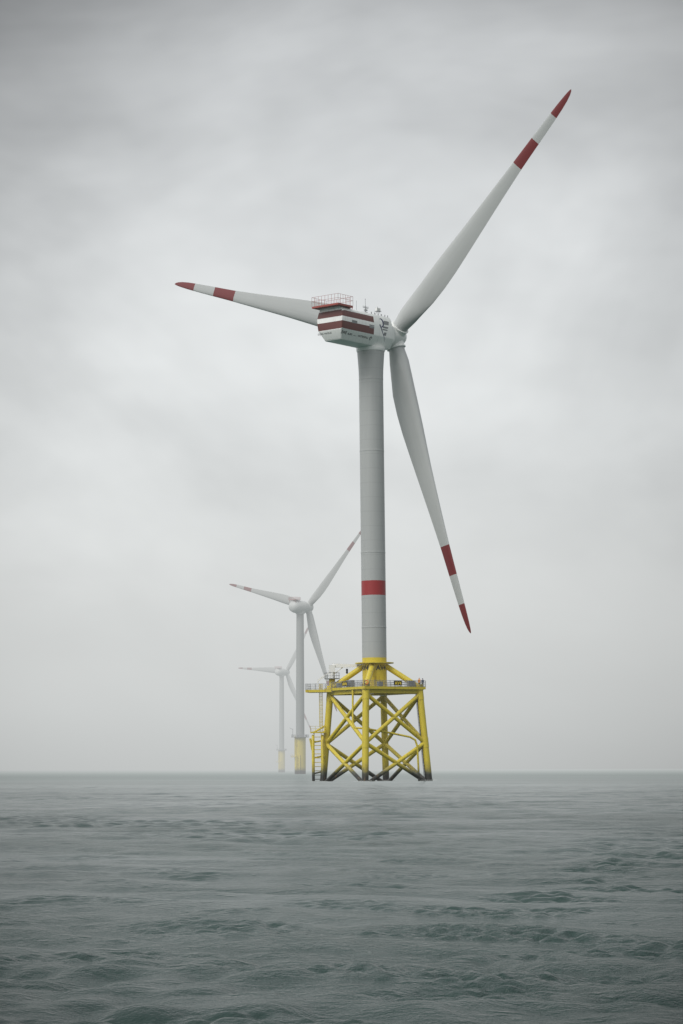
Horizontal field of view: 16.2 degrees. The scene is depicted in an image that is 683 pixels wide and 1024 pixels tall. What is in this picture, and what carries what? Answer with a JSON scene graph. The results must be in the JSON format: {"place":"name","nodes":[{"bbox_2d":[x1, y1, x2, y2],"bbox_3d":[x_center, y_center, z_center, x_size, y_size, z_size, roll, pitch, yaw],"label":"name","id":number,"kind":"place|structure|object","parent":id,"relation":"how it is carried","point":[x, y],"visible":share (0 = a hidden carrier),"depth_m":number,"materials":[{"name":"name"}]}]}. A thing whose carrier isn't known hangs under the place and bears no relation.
{"place":"outdoors","nodes":[
{"label":"outdoors","id":0,"kind":"place"},
{"bbox_2d":[59,769,449,770],"bbox_3d":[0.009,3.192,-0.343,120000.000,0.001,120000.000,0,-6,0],"label":"sea apron","id":1,"kind":"object","parent":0,"point":[81,770],"visible":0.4,"depth_m":46811.94,"materials":[{"name":"grey liquid"}]},
{"bbox_2d":[279,676,283,749],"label":"turbine tower","id":2,"kind":"structure","parent":0,"point":[281,712],"depth_m":2121.50,"materials":[{"name":"white metal"}]},
{"bbox_2d":[274,666,286,675],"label":"nacelle","id":3,"kind":"object","parent":2,"relation":"on","point":[279,671],"visible":1,"depth_m":2122.79,"materials":[{"name":"white metal"}]},
{"bbox_2d":[239,627,311,730],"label":"blades","id":4,"kind":"object","parent":3,"relation":"attached to","point":[287,675],"visible":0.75,"depth_m":2128.54,"materials":[{"name":"white plastic"}]},
{"bbox_2d":[296,614,303,736],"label":"turbine tower","id":5,"kind":"structure","parent":0,"point":[299,673],"depth_m":1270.37,"materials":[{"name":"white metal"}]},
{"bbox_2d":[288,597,308,613],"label":"nacelle","id":6,"kind":"object","parent":5,"relation":"on","point":[296,606],"visible":1,"depth_m":1271.65,"materials":[{"name":"white metal"}]},
{"bbox_2d":[229,531,360,710],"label":"blades","id":7,"kind":"object","parent":6,"relation":"attached to","point":[316,595],"visible":0.84,"depth_m":1276.75,"materials":[{"name":"white plastic"}]},
{"bbox_2d":[0,769,682,1023],"bbox_3d":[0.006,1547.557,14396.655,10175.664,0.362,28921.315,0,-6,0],"label":"sea","id":8,"kind":"structure","parent":0,"point":[502,896],"depth_m":43.39,"materials":[{"name":"grey liquid"}]},
{"bbox_2d":[278,750,284,771],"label":"column","id":9,"kind":"structure","parent":8,"relation":"in","point":[281,760],"depth_m":2116.35,"materials":[{"name":"yellow metal"}]},
{"bbox_2d":[291,736,305,773],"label":"column","id":10,"kind":"structure","parent":8,"relation":"in","point":[300,753],"depth_m":1265.13,"materials":[{"name":"yellow metal"}]},
{"bbox_2d":[290,728,308,736],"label":"platform","id":11,"kind":"structure","parent":10,"relation":"on","point":[292,735],"depth_m":1266.12,"materials":[{"name":"grey metal"}]},
{"bbox_2d":[305,657,432,780],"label":"jacket foundation","id":12,"kind":"object","parent":8,"relation":"in","point":[371,689],"visible":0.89,"depth_m":475.64,"materials":[{"name":"yellow metal"}]},
{"bbox_2d":[317,664,359,682],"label":"crane","id":13,"kind":"object","parent":12,"relation":"on","point":[332,667],"visible":1,"depth_m":479.72,"materials":[{"name":"white metal"}]},
{"bbox_2d":[305,672,425,689],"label":"deck railing","id":14,"kind":"object","parent":12,"relation":"attached to","point":[408,683],"visible":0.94,"depth_m":474.81,"materials":[{"name":"metal"}]},
{"bbox_2d":[362,665,385,669],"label":"lettering","id":15,"kind":"object","parent":12,"relation":"attached to","point":[376,668],"visible":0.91,"depth_m":476.39},
{"bbox_2d":[0,0,682,770],"label":"sky","id":16,"kind":"structure","parent":0,"point":[165,446],"materials":[{"name":"grey"}]},
{"bbox_2d":[357,350,386,657],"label":"turbine tower","id":17,"kind":"structure","parent":0,"point":[371,426],"depth_m":480.16,"materials":[{"name":"white metal"}]},
{"bbox_2d":[312,293,394,351],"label":"nacelle","id":18,"kind":"object","parent":17,"relation":"on","point":[340,323],"visible":1,"depth_m":477.56,"materials":[{"name":"white metal"}]},
{"bbox_2d":[175,89,570,632],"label":"blades","id":19,"kind":"object","parent":18,"relation":"attached to","point":[431,287],"visible":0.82,"depth_m":486.44,"materials":[{"name":"white plastic"}]},
{"bbox_2d":[361,580,385,595],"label":"tower band","id":20,"kind":"object","parent":17,"relation":"attached to","point":[373,587],"visible":0.98,"depth_m":478.02,"materials":[{"name":"red paint"}]},
{"bbox_2d":[342,669,425,778],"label":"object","id":21,"kind":"object","parent":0,"point":[345,682],"visible":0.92,"depth_m":474.29,"materials":[{"name":"yellow metal"}]}
]}

